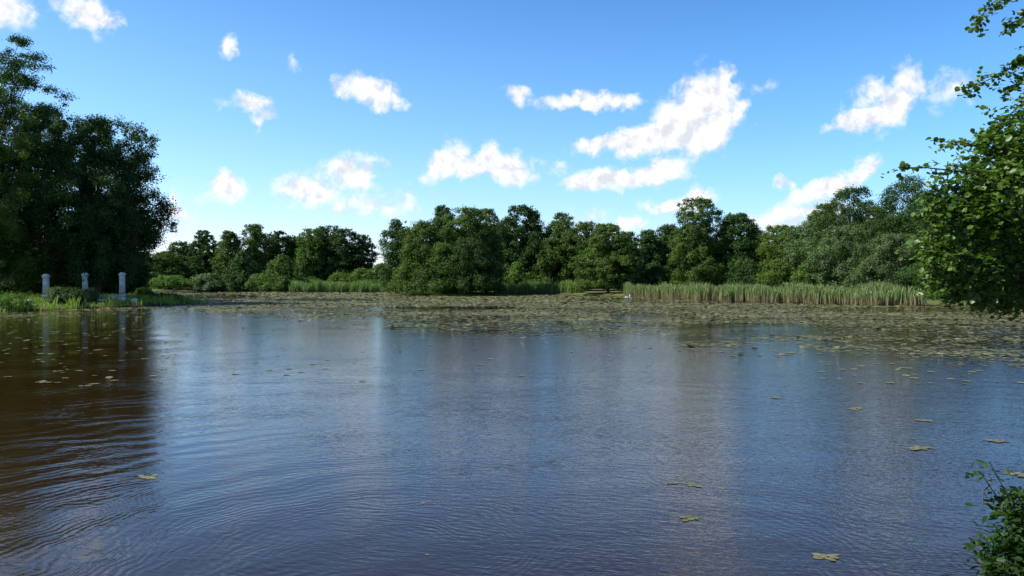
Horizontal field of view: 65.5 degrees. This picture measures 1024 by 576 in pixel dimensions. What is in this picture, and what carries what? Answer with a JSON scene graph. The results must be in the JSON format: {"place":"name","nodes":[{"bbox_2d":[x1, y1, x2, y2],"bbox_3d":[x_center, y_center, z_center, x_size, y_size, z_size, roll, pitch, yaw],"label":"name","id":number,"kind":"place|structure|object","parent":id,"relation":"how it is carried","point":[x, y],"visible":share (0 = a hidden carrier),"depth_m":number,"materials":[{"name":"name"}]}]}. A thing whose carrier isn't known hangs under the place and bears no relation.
{"place":"outdoors","nodes":[
{"label":"outdoors","id":0,"kind":"place"},
{"bbox_2d":[0,287,1014,310],"bbox_3d":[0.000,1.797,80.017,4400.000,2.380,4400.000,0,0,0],"label":"ground","id":1,"kind":"structure","parent":0,"point":[614,293],"depth_m":120.80,"materials":[{"name":"brown soil"}]},
{"bbox_2d":[0,290,36,306],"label":"bush","id":2,"kind":"object","parent":1,"relation":"on","point":[5,300],"visible":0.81,"depth_m":59.90,"materials":[{"name":"green plant"}]},
{"bbox_2d":[0,79,49,281],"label":"oak tree","id":3,"kind":"object","parent":1,"relation":"on","point":[9,235],"visible":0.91,"depth_m":70.20,"materials":[{"name":"green plant"}]},
{"bbox_2d":[0,232,60,294],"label":"oak tree","id":4,"kind":"object","parent":1,"relation":"on","point":[17,291],"visible":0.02,"depth_m":89.47,"materials":[{"name":"green plant"}]},
{"bbox_2d":[0,33,79,279],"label":"oak tree","id":5,"kind":"object","parent":1,"relation":"on","point":[16,65],"visible":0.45,"depth_m":75.07,"materials":[{"name":"green plant"}]},
{"bbox_2d":[41,274,50,300],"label":"stone pillar","id":6,"kind":"structure","parent":1,"relation":"on","point":[46,281],"depth_m":68.80,"materials":[{"name":"grey stone"}]},
{"bbox_2d":[43,286,63,303],"bbox_3d":[-37.165,0.576,65.144,2.201,1.602,2.243,0,0,0],"label":"bush","id":7,"kind":"object","parent":1,"relation":"on","point":[49,298],"visible":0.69,"depth_m":64.62,"materials":[{"name":"green plant"}]},
{"bbox_2d":[0,101,109,294],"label":"oak tree","id":8,"kind":"object","parent":1,"relation":"on","point":[23,282],"visible":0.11,"depth_m":86.39,"materials":[{"name":"green plant"}]},
{"bbox_2d":[49,286,89,303],"bbox_3d":[-36.434,0.603,65.558,2.559,1.641,3.481,0,0,0],"label":"bush","id":9,"kind":"object","parent":1,"relation":"on","point":[68,293],"visible":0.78,"depth_m":64.85,"materials":[{"name":"green plant"}]},
{"bbox_2d":[27,210,118,294],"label":"oak tree","id":10,"kind":"object","parent":1,"relation":"on","point":[36,287],"visible":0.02,"depth_m":87.84,"materials":[{"name":"green plant"}]},
{"bbox_2d":[81,273,88,290],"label":"stone pillar","id":11,"kind":"structure","parent":1,"relation":"on","point":[84,283],"depth_m":72.40,"materials":[{"name":"grey stone"}]},
{"bbox_2d":[0,112,182,294],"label":"oak tree","id":12,"kind":"object","parent":1,"relation":"on","point":[105,239],"visible":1,"depth_m":74.47,"materials":[{"name":"green plant"}]},
{"bbox_2d":[81,287,101,302],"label":"bush","id":13,"kind":"object","parent":1,"relation":"on","point":[92,292],"visible":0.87,"depth_m":67.96,"materials":[{"name":"green plant"}]},
{"bbox_2d":[0,291,208,311],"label":"grass","id":14,"kind":"structure","parent":1,"relation":"on","point":[38,298],"depth_m":69.61,"materials":[{"name":"green plant"}]},
{"bbox_2d":[108,294,118,299],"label":"garden wall","id":15,"kind":"structure","parent":1,"relation":"on","point":[112,295],"depth_m":73.05,"materials":[{"name":"white stone"}]},
{"bbox_2d":[72,198,162,293],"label":"oak tree","id":16,"kind":"object","parent":1,"relation":"on","point":[143,278],"visible":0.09,"depth_m":92.74,"materials":[{"name":"green plant"}]},
{"bbox_2d":[118,272,126,300],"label":"stone pillar","id":17,"kind":"structure","parent":1,"relation":"on","point":[122,275],"depth_m":72.30,"materials":[{"name":"grey stone"}]},
{"bbox_2d":[135,286,155,297],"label":"bush","id":18,"kind":"object","parent":1,"relation":"on","point":[142,291],"visible":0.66,"depth_m":83.44,"materials":[{"name":"green plant"}]},
{"bbox_2d":[145,271,162,288],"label":"bush","id":19,"kind":"object","parent":1,"relation":"on","point":[155,275],"visible":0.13,"depth_m":185.84,"materials":[{"name":"green plant"}]},
{"bbox_2d":[150,291,182,298],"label":"bush","id":20,"kind":"object","parent":1,"relation":"on","point":[156,294],"visible":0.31,"depth_m":78.59,"materials":[{"name":"green plant"}]},
{"bbox_2d":[145,251,189,278],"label":"alder tree","id":21,"kind":"object","parent":1,"relation":"on","point":[168,267],"visible":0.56,"depth_m":194.26,"materials":[{"name":"green plant"}]},
{"bbox_2d":[147,274,192,288],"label":"bush","id":22,"kind":"object","parent":1,"relation":"on","point":[177,281],"visible":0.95,"depth_m":181.64,"materials":[{"name":"green plant"}]},
{"bbox_2d":[165,240,203,287],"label":"alder tree","id":23,"kind":"object","parent":1,"relation":"on","point":[182,250],"visible":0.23,"depth_m":202.95,"materials":[{"name":"green plant"}]},
{"bbox_2d":[184,229,220,281],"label":"alder tree","id":24,"kind":"object","parent":1,"relation":"on","point":[202,244],"visible":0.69,"depth_m":198.34,"materials":[{"name":"green plant"}]},
{"bbox_2d":[187,272,227,289],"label":"bush","id":25,"kind":"object","parent":1,"relation":"on","point":[207,281],"visible":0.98,"depth_m":181.52,"materials":[{"name":"green plant"}]},
{"bbox_2d":[210,230,242,284],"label":"alder tree","id":26,"kind":"object","parent":1,"relation":"on","point":[226,245],"visible":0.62,"depth_m":193.38,"materials":[{"name":"green plant"}]},
{"bbox_2d":[221,250,262,290],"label":"alder tree","id":27,"kind":"object","parent":1,"relation":"on","point":[240,271],"visible":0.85,"depth_m":180.50,"materials":[{"name":"green plant"}]},
{"bbox_2d":[235,223,271,273],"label":"alder tree","id":28,"kind":"object","parent":1,"relation":"on","point":[254,243],"visible":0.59,"depth_m":196.61,"materials":[{"name":"green plant"}]},
{"bbox_2d":[244,273,264,291],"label":"bush","id":29,"kind":"object","parent":1,"relation":"on","point":[251,288],"visible":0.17,"depth_m":174.71,"materials":[{"name":"green plant"}]},
{"bbox_2d":[247,254,303,291],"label":"willow tree","id":30,"kind":"object","parent":1,"relation":"on","point":[283,271],"visible":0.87,"depth_m":169.66,"materials":[{"name":"green plant"}]},
{"bbox_2d":[263,230,295,267],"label":"alder tree","id":31,"kind":"object","parent":1,"relation":"on","point":[275,243],"visible":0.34,"depth_m":203.35,"materials":[{"name":"green plant"}]},
{"bbox_2d":[283,235,309,266],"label":"alder tree","id":32,"kind":"object","parent":1,"relation":"on","point":[293,249],"visible":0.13,"depth_m":205.52,"materials":[{"name":"green plant"}]},
{"bbox_2d":[301,276,320,283],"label":"bush","id":33,"kind":"object","parent":1,"relation":"on","point":[307,280],"visible":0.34,"depth_m":170.64,"materials":[{"name":"green plant"}]},
{"bbox_2d":[294,228,331,280],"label":"alder tree","id":34,"kind":"object","parent":1,"relation":"on","point":[309,242],"visible":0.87,"depth_m":193.79,"materials":[{"name":"green plant"}]},
{"bbox_2d":[307,223,349,279],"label":"alder tree","id":35,"kind":"object","parent":1,"relation":"on","point":[327,232],"visible":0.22,"depth_m":196.98,"materials":[{"name":"green plant"}]},
{"bbox_2d":[325,271,348,282],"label":"bush","id":36,"kind":"object","parent":1,"relation":"on","point":[337,276],"visible":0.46,"depth_m":174.43,"materials":[{"name":"green plant"}]},
{"bbox_2d":[322,227,368,280],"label":"alder tree","id":37,"kind":"object","parent":1,"relation":"on","point":[340,264],"visible":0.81,"depth_m":194.78,"materials":[{"name":"green plant"}]},
{"bbox_2d":[347,266,377,283],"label":"bush","id":38,"kind":"object","parent":1,"relation":"on","point":[359,274],"visible":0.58,"depth_m":172.20,"materials":[{"name":"green plant"}]},
{"bbox_2d":[348,234,379,270],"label":"alder tree","id":39,"kind":"object","parent":1,"relation":"on","point":[372,258],"visible":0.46,"depth_m":197.73,"materials":[{"name":"green plant"}]},
{"bbox_2d":[367,263,386,288],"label":"bush","id":40,"kind":"object","parent":1,"relation":"on","point":[372,274],"visible":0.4,"depth_m":166.90,"materials":[{"name":"green plant"}]},
{"bbox_2d":[374,218,409,292],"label":"alder tree","id":41,"kind":"object","parent":1,"relation":"on","point":[396,237],"visible":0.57,"depth_m":131.70,"materials":[{"name":"green plant"}]},
{"bbox_2d":[385,219,446,293],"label":"alder tree","id":42,"kind":"object","parent":1,"relation":"on","point":[416,246],"visible":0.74,"depth_m":123.82,"materials":[{"name":"green plant"}]},
{"bbox_2d":[408,242,470,293],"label":"alder tree","id":43,"kind":"object","parent":1,"relation":"on","point":[437,267],"visible":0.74,"depth_m":121.72,"materials":[{"name":"green plant"}]},
{"bbox_2d":[430,204,455,240],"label":"alder tree","id":44,"kind":"object","parent":1,"relation":"on","point":[439,212],"visible":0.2,"depth_m":133.79,"materials":[{"name":"green plant"}]},
{"bbox_2d":[436,204,496,291],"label":"alder tree","id":45,"kind":"object","parent":1,"relation":"on","point":[466,219],"visible":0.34,"depth_m":128.50,"materials":[{"name":"green plant"}]},
{"bbox_2d":[437,237,509,293],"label":"alder tree","id":46,"kind":"object","parent":1,"relation":"on","point":[473,251],"visible":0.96,"depth_m":121.65,"materials":[{"name":"green plant"}]},
{"bbox_2d":[470,208,508,282],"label":"alder tree","id":47,"kind":"object","parent":1,"relation":"on","point":[496,247],"visible":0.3,"depth_m":132.61,"materials":[{"name":"green plant"}]},
{"bbox_2d":[497,224,516,274],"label":"alder tree","id":48,"kind":"object","parent":1,"relation":"on","point":[511,262],"visible":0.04,"depth_m":150.30,"materials":[{"name":"green plant"}]},
{"bbox_2d":[500,274,515,291],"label":"bush","id":49,"kind":"object","parent":1,"relation":"on","point":[506,280],"visible":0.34,"depth_m":139.86,"materials":[{"name":"green plant"}]},
{"bbox_2d":[507,261,527,284],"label":"bush","id":50,"kind":"object","parent":1,"relation":"on","point":[516,271],"visible":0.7,"depth_m":141.04,"materials":[{"name":"green plant"}]},
{"bbox_2d":[496,204,551,281],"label":"alder tree","id":51,"kind":"object","parent":1,"relation":"on","point":[528,231],"visible":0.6,"depth_m":147.26,"materials":[{"name":"green plant"}]},
{"bbox_2d":[145,220,914,288],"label":"woodland","id":52,"kind":"object","parent":1,"relation":"on","point":[573,252],"depth_m":153.85,"materials":[{"name":"green plant"}]},
{"bbox_2d":[525,237,573,284],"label":"alder tree","id":53,"kind":"object","parent":1,"relation":"on","point":[550,260],"visible":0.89,"depth_m":144.12,"materials":[{"name":"green plant"}]},
{"bbox_2d":[540,212,578,281],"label":"alder tree","id":54,"kind":"object","parent":1,"relation":"on","point":[561,225],"visible":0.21,"depth_m":148.32,"materials":[{"name":"green plant"}]},
{"bbox_2d":[560,220,599,290],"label":"alder tree","id":55,"kind":"object","parent":1,"relation":"on","point":[584,228],"visible":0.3,"depth_m":144.34,"materials":[{"name":"green plant"}]},
{"bbox_2d":[567,222,650,292],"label":"alder tree","id":56,"kind":"object","parent":1,"relation":"on","point":[614,264],"visible":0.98,"depth_m":121.98,"materials":[{"name":"green plant"}]},
{"bbox_2d":[609,231,653,290],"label":"alder tree","id":57,"kind":"object","parent":1,"relation":"on","point":[634,242],"visible":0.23,"depth_m":128.81,"materials":[{"name":"green plant"}]},
{"bbox_2d":[636,227,668,267],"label":"alder tree","id":58,"kind":"object","parent":1,"relation":"on","point":[647,243],"visible":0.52,"depth_m":140.60,"materials":[{"name":"green plant"}]},
{"bbox_2d":[637,263,684,285],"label":"bush","id":59,"kind":"object","parent":1,"relation":"on","point":[659,275],"visible":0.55,"depth_m":130.22,"materials":[{"name":"green plant"}]},
{"bbox_2d":[651,223,690,280],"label":"alder tree","id":60,"kind":"object","parent":1,"relation":"on","point":[666,230],"visible":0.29,"depth_m":143.65,"materials":[{"name":"green plant"}]},
{"bbox_2d":[666,195,730,286],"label":"alder tree","id":61,"kind":"object","parent":1,"relation":"on","point":[694,262],"visible":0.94,"depth_m":116.17,"materials":[{"name":"green plant"}]},
{"bbox_2d":[705,211,766,286],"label":"alder tree","id":62,"kind":"object","parent":1,"relation":"on","point":[743,244],"visible":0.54,"depth_m":115.93,"materials":[{"name":"green plant"}]},
{"bbox_2d":[721,256,766,285],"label":"bush","id":63,"kind":"object","parent":1,"relation":"on","point":[744,270],"visible":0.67,"depth_m":105.16,"materials":[{"name":"green plant"}]},
{"bbox_2d":[751,227,769,247],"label":"alder tree","id":64,"kind":"object","parent":1,"relation":"on","point":[760,233],"visible":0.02,"depth_m":127.22,"materials":[{"name":"green plant"}]},
{"bbox_2d":[750,257,792,288],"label":"bush","id":65,"kind":"object","parent":1,"relation":"on","point":[778,275],"visible":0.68,"depth_m":98.88,"materials":[{"name":"green plant"}]},
{"bbox_2d":[755,224,798,284],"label":"willow tree","id":66,"kind":"object","parent":1,"relation":"on","point":[767,250],"visible":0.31,"depth_m":110.63,"materials":[{"name":"green plant"}]},
{"bbox_2d":[776,220,829,284],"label":"willow tree","id":67,"kind":"object","parent":1,"relation":"on","point":[791,245],"visible":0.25,"depth_m":105.61,"materials":[{"name":"green plant"}]},
{"bbox_2d":[789,261,837,286],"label":"bush","id":68,"kind":"object","parent":1,"relation":"on","point":[801,275],"visible":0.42,"depth_m":92.92,"materials":[{"name":"green plant"}]},
{"bbox_2d":[795,202,852,263],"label":"alder tree","id":69,"kind":"object","parent":1,"relation":"on","point":[814,216],"visible":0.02,"depth_m":107.56,"materials":[{"name":"green plant"}]},
{"bbox_2d":[797,223,887,288],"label":"willow tree","id":70,"kind":"object","parent":1,"relation":"on","point":[838,272],"visible":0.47,"depth_m":90.41,"materials":[{"name":"green plant"}]},
{"bbox_2d":[803,184,896,269],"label":"alder tree","id":71,"kind":"object","parent":1,"relation":"on","point":[850,212],"visible":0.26,"depth_m":98.95,"materials":[{"name":"green plant"}]},
{"bbox_2d":[842,261,890,287],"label":"bush","id":72,"kind":"object","parent":1,"relation":"on","point":[867,279],"visible":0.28,"depth_m":85.09,"materials":[{"name":"green plant"}]},
{"bbox_2d":[851,206,912,248],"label":"alder tree","id":73,"kind":"object","parent":1,"relation":"on","point":[877,215],"visible":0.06,"depth_m":95.17,"materials":[{"name":"green plant"}]},
{"bbox_2d":[849,231,926,288],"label":"willow tree","id":74,"kind":"object","parent":1,"relation":"on","point":[881,245],"visible":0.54,"depth_m":83.36,"materials":[{"name":"green plant"}]},
{"bbox_2d":[858,174,934,265],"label":"alder tree","id":75,"kind":"object","parent":1,"relation":"on","point":[900,219],"visible":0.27,"depth_m":87.87,"materials":[{"name":"green plant"}]},
{"bbox_2d":[883,259,950,298],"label":"bush","id":76,"kind":"object","parent":1,"relation":"on","point":[907,275],"visible":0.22,"depth_m":79.61,"materials":[{"name":"green plant"}]},
{"bbox_2d":[880,0,1023,332],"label":"alder tree","id":77,"kind":"object","parent":1,"relation":"on","point":[980,218],"visible":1,"depth_m":9.20,"materials":[{"name":"green plant"}]},
{"bbox_2d":[904,192,1003,297],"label":"alder tree","id":78,"kind":"object","parent":1,"relation":"on","point":[916,223],"visible":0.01,"depth_m":84.54,"materials":[{"name":"green plant"}]},
{"bbox_2d":[963,459,1023,575],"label":"bramble shrub","id":79,"kind":"object","parent":1,"relation":"on","point":[1009,547],"visible":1,"depth_m":3.38,"materials":[{"name":"green plant"}]},
{"bbox_2d":[0,291,1023,575],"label":"water","id":80,"kind":"structure","parent":0,"point":[364,443],"depth_m":10.82,"materials":[{"name":"blue liquid"}]},
{"bbox_2d":[137,474,157,478],"bbox_3d":[-4.107,2.123,8.967,0.260,0.006,0.210,0,0,0],"label":"floating leaf","id":81,"kind":"object","parent":80,"relation":"on","point":[148,477],"visible":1,"depth_m":8.97,"materials":[{"name":"green plant"}]},
{"bbox_2d":[192,284,281,291],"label":"reed bed","id":82,"kind":"object","parent":80,"relation":"on","point":[225,287],"visible":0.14,"depth_m":183.10,"materials":[{"name":"green plant"}]},
{"bbox_2d":[288,279,385,291],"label":"reed bed","id":83,"kind":"object","parent":80,"relation":"on","point":[336,286],"visible":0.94,"depth_m":162.93,"materials":[{"name":"green plant"}]},
{"bbox_2d":[0,291,1023,383],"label":"water lily pads","id":84,"kind":"object","parent":80,"relation":"on","point":[533,301],"visible":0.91,"depth_m":56.27,"materials":[{"name":"green plant"}]},
{"bbox_2d":[493,279,585,293],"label":"reed bed","id":85,"kind":"object","parent":80,"relation":"on","point":[535,286],"visible":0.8,"depth_m":136.95,"materials":[{"name":"green plant"}]},
{"bbox_2d":[668,482,701,486],"bbox_3d":[1.879,2.126,8.639,0.376,0.006,0.139,0,1,25],"label":"floating leaf","id":86,"kind":"object","parent":80,"relation":"on","point":[690,484],"visible":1,"depth_m":8.65,"materials":[{"name":"green plant"}]},
{"bbox_2d":[679,515,699,520],"bbox_3d":[1.659,2.136,7.384,0.202,0.006,0.195,0,0,0],"label":"floating leaf","id":87,"kind":"object","parent":80,"relation":"on","point":[690,517],"visible":1,"depth_m":7.41,"materials":[{"name":"green plant"}]},
{"bbox_2d":[621,279,927,305],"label":"reed bed","id":88,"kind":"object","parent":80,"relation":"on","point":[871,294],"visible":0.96,"depth_m":81.42,"materials":[{"name":"green plant"}]},
{"bbox_2d":[812,553,838,560],"bbox_3d":[2.507,2.144,6.364,0.204,0.006,0.182,0,0,22],"label":"floating leaf","id":89,"kind":"object","parent":80,"relation":"on","point":[822,556],"visible":1,"depth_m":6.36,"materials":[{"name":"green plant"}]},
{"bbox_2d":[908,445,932,449],"bbox_3d":[5.363,2.108,10.514,0.392,0.010,0.273,0,1,-24],"label":"floating leaf","id":90,"kind":"object","parent":80,"relation":"on","point":[916,447],"visible":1,"depth_m":10.52,"materials":[{"name":"green plant"}]},
{"bbox_2d":[986,439,1009,441],"bbox_3d":[6.685,2.105,10.979,0.297,0.010,0.226,0,0,0],"label":"floating leaf","id":91,"kind":"object","parent":80,"relation":"on","point":[996,440],"visible":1,"depth_m":10.97,"materials":[{"name":"green plant"}]},
{"bbox_2d":[1003,472,1023,476],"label":"floating leaf","id":92,"kind":"object","parent":80,"relation":"on","point":[1019,474],"visible":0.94,"depth_m":9.06,"materials":[{"name":"green plant"}]},
{"bbox_2d":[0,0,1023,270],"label":"sky","id":93,"kind":"structure","parent":0,"point":[288,116],"materials":[{"name":"blue"}]}
]}

